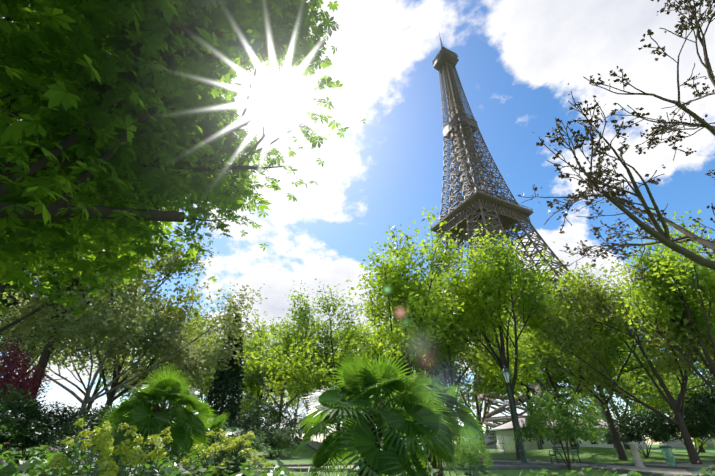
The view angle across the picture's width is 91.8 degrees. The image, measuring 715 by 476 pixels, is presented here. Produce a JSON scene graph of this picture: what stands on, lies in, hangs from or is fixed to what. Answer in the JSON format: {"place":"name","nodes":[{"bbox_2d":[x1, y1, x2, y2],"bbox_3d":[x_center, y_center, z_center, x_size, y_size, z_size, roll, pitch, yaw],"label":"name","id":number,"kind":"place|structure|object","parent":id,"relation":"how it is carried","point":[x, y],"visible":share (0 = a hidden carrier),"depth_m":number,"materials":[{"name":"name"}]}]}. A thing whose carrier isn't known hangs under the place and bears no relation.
{"place":"outdoors","nodes":[
{"label":"outdoors","id":0,"kind":"place"},
{"bbox_2d":[0,437,714,475],"bbox_3d":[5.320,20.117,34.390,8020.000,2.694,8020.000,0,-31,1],"label":"terrain","id":1,"kind":"structure","parent":0,"point":[599,454],"depth_m":26.54,"materials":[{"name":"green plant"}]},
{"bbox_2d":[0,398,35,426],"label":"shrub","id":2,"kind":"object","parent":1,"relation":"on","point":[12,409],"visible":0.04,"depth_m":17.50,"materials":[{"name":"green plant"}]},
{"bbox_2d":[0,384,46,440],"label":"shrub","id":3,"kind":"object","parent":1,"relation":"on","point":[5,428],"visible":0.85,"depth_m":13.99,"materials":[{"name":"green plant"}]},
{"bbox_2d":[0,334,52,412],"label":"red tree","id":4,"kind":"object","parent":1,"relation":"on","point":[12,364],"visible":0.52,"depth_m":17.75,"materials":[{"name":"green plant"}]},
{"bbox_2d":[0,421,53,459],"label":"shrub","id":5,"kind":"object","parent":1,"relation":"on","point":[6,446],"visible":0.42,"depth_m":14.22,"materials":[{"name":"green plant"}]},
{"bbox_2d":[0,397,90,462],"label":"shrub","id":6,"kind":"object","parent":1,"relation":"on","point":[47,424],"visible":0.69,"depth_m":14.48,"materials":[{"name":"green plant"}]},
{"bbox_2d":[38,403,75,443],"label":"shrub","id":7,"kind":"object","parent":1,"relation":"on","point":[56,411],"visible":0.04,"depth_m":20.78,"materials":[{"name":"green plant"}]},
{"bbox_2d":[0,265,118,378],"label":"tall tree","id":8,"kind":"object","parent":1,"relation":"on","point":[103,297],"visible":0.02,"depth_m":38.78,"materials":[{"name":"green plant"}]},
{"bbox_2d":[0,265,148,357],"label":"tree","id":9,"kind":"object","parent":1,"relation":"on","point":[5,301],"visible":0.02,"depth_m":36.14,"materials":[{"name":"green plant"}]},
{"bbox_2d":[32,428,128,463],"bbox_3d":[-9.856,7.868,12.906,2.979,1.466,3.241,-24,-38,34],"label":"shrub","id":10,"kind":"object","parent":1,"relation":"on","point":[63,446],"visible":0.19,"depth_m":12.59,"materials":[{"name":"green plant"}]},
{"bbox_2d":[0,198,164,331],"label":"tall tree","id":11,"kind":"object","parent":1,"relation":"on","point":[2,286],"visible":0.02,"depth_m":25.44,"materials":[{"name":"green plant"}]},
{"bbox_2d":[22,403,143,457],"bbox_3d":[-11.225,8.594,15.247,5.444,2.590,4.444,19,-36,-29],"label":"shrub","id":12,"kind":"object","parent":1,"relation":"on","point":[94,421],"visible":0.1,"depth_m":14.57,"materials":[{"name":"green plant"}]},
{"bbox_2d":[54,401,113,450],"bbox_3d":[-13.451,9.625,17.389,4.399,2.780,3.796,-3,-31,6],"label":"shrub","id":13,"kind":"object","parent":1,"relation":"on","point":[79,408],"visible":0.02,"depth_m":17.67,"materials":[{"name":"green plant"}]},
{"bbox_2d":[44,416,144,451],"bbox_3d":[-10.716,8.626,14.846,3.821,2.140,3.491,-5,-31,8],"label":"shrub","id":14,"kind":"object","parent":1,"relation":"on","point":[70,428],"visible":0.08,"depth_m":14.35,"materials":[{"name":"green plant"}]},
{"bbox_2d":[7,203,186,443],"bbox_3d":[-23.877,1.445,29.153,17.074,27.438,14.125,-24,-38,34],"label":"tall tree","id":15,"kind":"object","parent":1,"relation":"on","point":[46,355],"visible":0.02,"depth_m":26.47,"materials":[{"name":"green plant"}]},
{"bbox_2d":[0,285,215,413],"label":"round tree","id":16,"kind":"object","parent":1,"relation":"on","point":[81,381],"visible":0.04,"depth_m":45.65,"materials":[{"name":"green plant"}]},
{"bbox_2d":[0,258,267,413],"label":"pale tree","id":17,"kind":"object","parent":1,"relation":"on","point":[113,325],"visible":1,"depth_m":26.43,"materials":[{"name":"green plant"}]},
{"bbox_2d":[30,225,275,408],"bbox_3d":[-22.238,7.898,34.600,24.689,21.788,22.016,-22,-37,32],"label":"round tree","id":18,"kind":"object","parent":1,"relation":"on","point":[166,273],"visible":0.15,"depth_m":33.97,"materials":[{"name":"green plant"}]},
{"bbox_2d":[87,335,220,406],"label":"pale tree","id":19,"kind":"object","parent":1,"relation":"on","point":[130,376],"visible":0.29,"depth_m":35.58,"materials":[{"name":"green plant"}]},
{"bbox_2d":[97,362,215,472],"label":"palm","id":20,"kind":"object","parent":1,"relation":"on","point":[147,415],"visible":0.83,"depth_m":7.32,"materials":[{"name":"green plant"}]},
{"bbox_2d":[0,0,365,317],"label":"chestnut tree","id":21,"kind":"object","parent":1,"relation":"on","point":[123,112],"visible":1,"depth_m":6.87,"materials":[{"name":"green plant"}]},
{"bbox_2d":[92,308,281,417],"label":"round tree","id":22,"kind":"object","parent":1,"relation":"on","point":[198,331],"visible":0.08,"depth_m":49.23,"materials":[{"name":"green plant"}]},
{"bbox_2d":[164,306,217,405],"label":"tall tree","id":23,"kind":"object","parent":1,"relation":"on","point":[198,345],"visible":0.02,"depth_m":59.87,"materials":[{"name":"green plant"}]},
{"bbox_2d":[179,411,242,467],"bbox_3d":[-3.791,5.365,9.022,1.757,1.545,1.808,1,-31,-2],"label":"bush","id":24,"kind":"object","parent":1,"relation":"on","point":[218,425],"visible":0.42,"depth_m":9.02,"materials":[{"name":"green plant"}]},
{"bbox_2d":[195,313,245,426],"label":"conifer tree","id":25,"kind":"object","parent":1,"relation":"on","point":[227,380],"visible":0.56,"depth_m":32.95,"materials":[{"name":"green plant"}]},
{"bbox_2d":[172,429,272,475],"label":"euphorbia shrub","id":26,"kind":"object","parent":1,"relation":"on","point":[226,452],"visible":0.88,"depth_m":6.14,"materials":[{"name":"green plant"}]},
{"bbox_2d":[182,377,270,419],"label":"round tree","id":27,"kind":"object","parent":1,"relation":"on","point":[245,399],"visible":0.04,"depth_m":71.38,"materials":[{"name":"green plant"}]},
{"bbox_2d":[198,316,284,426],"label":"round tree","id":28,"kind":"object","parent":1,"relation":"on","point":[278,394],"visible":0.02,"depth_m":62.46,"materials":[{"name":"green plant"}]},
{"bbox_2d":[216,424,275,454],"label":"shrub","id":29,"kind":"object","parent":1,"relation":"on","point":[257,444],"visible":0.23,"depth_m":17.82,"materials":[{"name":"green plant"}]},
{"bbox_2d":[223,409,279,443],"bbox_3d":[-8.039,14.433,25.544,4.699,3.123,4.983,4,-31,-7],"label":"shrub","id":30,"kind":"object","parent":1,"relation":"on","point":[250,423],"visible":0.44,"depth_m":24.90,"materials":[{"name":"green plant"}]},
{"bbox_2d":[230,417,281,454],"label":"shrub","id":31,"kind":"object","parent":1,"relation":"on","point":[262,426],"depth_m":26.47,"materials":[{"name":"green plant"}]},
{"bbox_2d":[240,398,299,427],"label":"shrub","id":32,"kind":"object","parent":1,"relation":"on","point":[273,412],"visible":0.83,"depth_m":35.23,"materials":[{"name":"green plant"}]},
{"bbox_2d":[190,281,360,427],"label":"round tree","id":33,"kind":"object","parent":1,"relation":"on","point":[248,373],"visible":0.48,"depth_m":47.05,"materials":[{"name":"green plant"}]},
{"bbox_2d":[254,420,301,456],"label":"shrub","id":34,"kind":"object","parent":1,"relation":"on","point":[283,429],"visible":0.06,"depth_m":26.66,"materials":[{"name":"green plant"}]},
{"bbox_2d":[240,317,318,409],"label":"tall tree","id":35,"kind":"object","parent":1,"relation":"on","point":[271,390],"visible":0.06,"depth_m":53.07,"materials":[{"name":"green plant"}]},
{"bbox_2d":[261,426,299,457],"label":"shrub","id":36,"kind":"object","parent":1,"relation":"on","point":[287,440],"visible":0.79,"depth_m":24.96,"materials":[{"name":"green plant"}]},
{"bbox_2d":[243,379,348,436],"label":"round tree","id":37,"kind":"object","parent":1,"relation":"on","point":[295,402],"visible":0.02,"depth_m":74.87,"materials":[{"name":"green plant"}]},
{"bbox_2d":[284,411,329,439],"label":"shrub","id":38,"kind":"object","parent":1,"relation":"on","point":[298,419],"visible":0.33,"depth_m":53.79,"materials":[{"name":"green plant"}]},
{"bbox_2d":[229,278,397,433],"bbox_3d":[-4.692,15.394,43.411,21.920,18.482,22.704,9,-32,-15],"label":"round tree","id":39,"kind":"object","parent":1,"relation":"on","point":[309,379],"visible":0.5,"depth_m":36.63,"materials":[{"name":"green plant"}]},
{"bbox_2d":[260,298,374,431],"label":"tall tree","id":40,"kind":"object","parent":1,"relation":"on","point":[291,333],"visible":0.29,"depth_m":47.02,"materials":[{"name":"green plant"}]},
{"bbox_2d":[0,418,714,475],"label":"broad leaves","id":41,"kind":"object","parent":1,"relation":"on","point":[104,464],"visible":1,"depth_m":5.28,"materials":[{"name":"green plant"}]},
{"bbox_2d":[330,423,386,435],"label":"shrub","id":42,"kind":"object","parent":1,"relation":"on","point":[352,430],"depth_m":44.13,"materials":[{"name":"green plant"}]},
{"bbox_2d":[7,437,714,475],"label":"path edging","id":43,"kind":"object","parent":1,"relation":"on","point":[597,466],"visible":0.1,"depth_m":15.48,"materials":[{"name":"grey stone"}]},
{"bbox_2d":[13,439,714,475],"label":"gravel paths","id":44,"kind":"structure","parent":1,"relation":"on","point":[647,469],"depth_m":17.07,"materials":[{"name":"grey gravel"}]},
{"bbox_2d":[547,446,580,463],"bbox_3d":[12.541,13.140,20.988,2.100,0.886,0.620,10,-32,-17],"label":"bench","id":45,"kind":"object","parent":44,"relation":"on","point":[572,452],"visible":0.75,"depth_m":20.89,"materials":[{"name":"green paint"}]},
{"bbox_2d":[627,443,645,467],"bbox_3d":[13.809,10.758,17.165,0.368,1.060,0.368,-14,-33,22],"label":"stone pedestal","id":46,"kind":"object","parent":44,"relation":"on","point":[636,457],"visible":0.96,"depth_m":17.06,"materials":[{"name":"beige stone"}]},
{"bbox_2d":[659,445,676,468],"bbox_3d":[14.639,10.290,16.270,0.490,0.950,0.490,-15,-34,23],"label":"bin","id":47,"kind":"object","parent":44,"relation":"on","point":[667,453],"visible":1,"depth_m":16.20,"materials":[{"name":"green paint"}]},
{"bbox_2d":[288,349,462,475],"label":"palm","id":48,"kind":"object","parent":1,"relation":"on","point":[418,417],"visible":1,"depth_m":4.82,"materials":[{"name":"green plant"}]},
{"bbox_2d":[332,330,429,411],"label":"round tree","id":49,"kind":"object","parent":1,"relation":"on","point":[392,392],"visible":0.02,"depth_m":53.58,"materials":[{"name":"green plant"}]},
{"bbox_2d":[368,318,446,452],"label":"tall tree","id":50,"kind":"object","parent":1,"relation":"on","point":[428,373],"visible":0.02,"depth_m":45.88,"materials":[{"name":"green plant"}]},
{"bbox_2d":[338,207,478,436],"bbox_3d":[4.260,7.009,27.843,12.862,18.583,15.435,-8,-32,14],"label":"tall tree","id":51,"kind":"object","parent":1,"relation":"on","point":[403,298],"visible":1,"depth_m":26.30,"materials":[{"name":"green plant"}]},
{"bbox_2d":[390,372,487,475],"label":"palm","id":52,"kind":"object","parent":1,"relation":"on","point":[470,428],"visible":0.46,"depth_m":7.73,"materials":[{"name":"green plant"}]},
{"bbox_2d":[377,266,510,446],"bbox_3d":[10.134,11.540,34.931,16.566,18.103,13.955,2,-31,-4],"label":"tall tree","id":53,"kind":"object","parent":1,"relation":"on","point":[438,353],"visible":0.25,"depth_m":33.69,"materials":[{"name":"green plant"}]},
{"bbox_2d":[427,442,507,453],"bbox_3d":[10.722,21.259,34.928,8.329,1.179,0.263,-16,-34,25],"label":"park fence","id":54,"kind":"object","parent":1,"relation":"on","point":[497,447],"visible":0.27,"depth_m":33.52,"materials":[{"name":"metal"}]},
{"bbox_2d":[446,434,493,475],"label":"shrub","id":55,"kind":"object","parent":1,"relation":"on","point":[469,455],"visible":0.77,"depth_m":10.27,"materials":[{"name":"green plant"}]},
{"bbox_2d":[412,315,535,452],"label":"round tree","id":56,"kind":"object","parent":1,"relation":"on","point":[467,397],"visible":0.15,"depth_m":48.45,"materials":[{"name":"green plant"}]},
{"bbox_2d":[482,416,511,440],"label":"building","id":57,"kind":"structure","parent":1,"relation":"on","point":[491,434],"depth_m":60.55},
{"bbox_2d":[427,218,573,458],"bbox_3d":[13.165,7.355,32.378,14.105,22.666,11.668,-6,-31,10],"label":"tall tree","id":58,"kind":"object","parent":1,"relation":"on","point":[489,289],"visible":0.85,"depth_m":30.87,"materials":[{"name":"green plant"}]},
{"bbox_2d":[467,307,558,449],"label":"tall tree","id":59,"kind":"object","parent":1,"relation":"on","point":[511,328],"visible":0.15,"depth_m":46.38,"materials":[{"name":"green plant"}]},
{"bbox_2d":[502,365,528,463],"bbox_3d":[9.040,10.038,19.980,0.502,5.140,0.502,27,-40,-37],"label":"lamp post","id":60,"kind":"object","parent":1,"relation":"on","point":[506,376],"visible":0.9,"depth_m":19.83,"materials":[{"name":"black metal"}]},
{"bbox_2d":[416,273,636,448],"bbox_3d":[18.954,13.079,39.105,21.920,18.482,22.704,-11,-33,18],"label":"round tree","id":61,"kind":"object","parent":1,"relation":"on","point":[524,373],"visible":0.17,"depth_m":34.32,"materials":[{"name":"green plant"}]},
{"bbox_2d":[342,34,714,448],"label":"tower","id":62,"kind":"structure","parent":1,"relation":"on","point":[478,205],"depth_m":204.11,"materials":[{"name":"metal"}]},
{"bbox_2d":[486,435,585,452],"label":"site fence","id":63,"kind":"object","parent":1,"relation":"on","point":[523,443],"visible":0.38,"depth_m":43.41,"materials":[{"name":"grey"}]},
{"bbox_2d":[513,387,609,469],"bbox_3d":[9.237,8.745,16.037,4.345,3.461,3.644,-17,-35,27],"label":"shrub","id":64,"kind":"object","parent":1,"relation":"on","point":[539,419],"visible":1,"depth_m":15.73,"materials":[{"name":"green plant"}]},
{"bbox_2d":[489,418,638,451],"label":"building","id":65,"kind":"structure","parent":1,"relation":"on","point":[504,429],"depth_m":50.65,"materials":[{"name":"white paint"}]},
{"bbox_2d":[503,262,705,459],"bbox_3d":[20.390,9.388,29.497,13.422,16.159,11.184,-9,-32,14],"label":"tall tree","id":66,"kind":"object","parent":1,"relation":"on","point":[538,345],"visible":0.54,"depth_m":29.25,"materials":[{"name":"green plant"}]},
{"bbox_2d":[597,392,615,447],"bbox_3d":[25.321,18.364,35.198,0.502,5.140,0.502,-9,-32,14],"label":"lamp post","id":67,"kind":"object","parent":1,"relation":"on","point":[598,395],"visible":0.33,"depth_m":35.44,"materials":[{"name":"black metal"}]},
{"bbox_2d":[515,258,714,463],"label":"round tree","id":68,"kind":"object","parent":1,"relation":"on","point":[595,299],"visible":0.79,"depth_m":23.38,"materials":[{"name":"green plant"}]},
{"bbox_2d":[518,0,714,283],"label":"bare tree","id":69,"kind":"object","parent":1,"relation":"on","point":[593,183],"visible":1,"depth_m":7.91,"materials":[{"name":"brown plant"}]},
{"bbox_2d":[524,331,714,449],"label":"round tree","id":70,"kind":"object","parent":1,"relation":"on","point":[566,381],"visible":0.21,"depth_m":40.66,"materials":[{"name":"green plant"}]},
{"bbox_2d":[602,410,678,457],"bbox_3d":[22.145,15.688,27.750,5.057,3.375,5.118,-15,-34,23],"label":"shrub","id":71,"kind":"object","parent":1,"relation":"on","point":[638,429],"visible":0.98,"depth_m":27.07,"materials":[{"name":"green plant"}]},
{"bbox_2d":[584,206,714,391],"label":"tall tree","id":72,"kind":"object","parent":1,"relation":"on","point":[658,299],"visible":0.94,"depth_m":18.95,"materials":[{"name":"green plant"}]},
{"bbox_2d":[599,342,711,452],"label":"tree","id":73,"kind":"object","parent":1,"relation":"on","point":[622,409],"visible":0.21,"depth_m":55.18,"materials":[{"name":"green plant"}]},
{"bbox_2d":[605,281,713,414],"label":"round tree","id":74,"kind":"object","parent":1,"relation":"on","point":[660,400],"visible":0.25,"depth_m":31.86,"materials":[{"name":"green plant"}]},
{"bbox_2d":[631,356,714,445],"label":"tree","id":75,"kind":"object","parent":1,"relation":"on","point":[706,377],"visible":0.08,"depth_m":47.62,"materials":[{"name":"green plant"}]},
{"bbox_2d":[639,407,714,454],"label":"shrub","id":76,"kind":"object","parent":1,"relation":"on","point":[668,424],"visible":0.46,"depth_m":30.67,"materials":[{"name":"green plant"}]},
{"bbox_2d":[673,381,714,436],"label":"shrub","id":77,"kind":"object","parent":1,"relation":"on","point":[693,420],"visible":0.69,"depth_m":26.79,"materials":[{"name":"green plant"}]},
{"bbox_2d":[688,227,714,296],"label":"tall tree","id":78,"kind":"object","parent":1,"relation":"on","point":[710,232],"visible":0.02,"depth_m":24.82,"materials":[{"name":"green plant"}]},
{"bbox_2d":[692,382,714,426],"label":"shrub","id":79,"kind":"object","parent":1,"relation":"on","point":[712,407],"visible":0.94,"depth_m":22.68,"materials":[{"name":"green plant"}]},
{"bbox_2d":[0,0,714,443],"label":"sky","id":80,"kind":"structure","parent":0,"point":[518,59],"materials":[{"name":"blue"}]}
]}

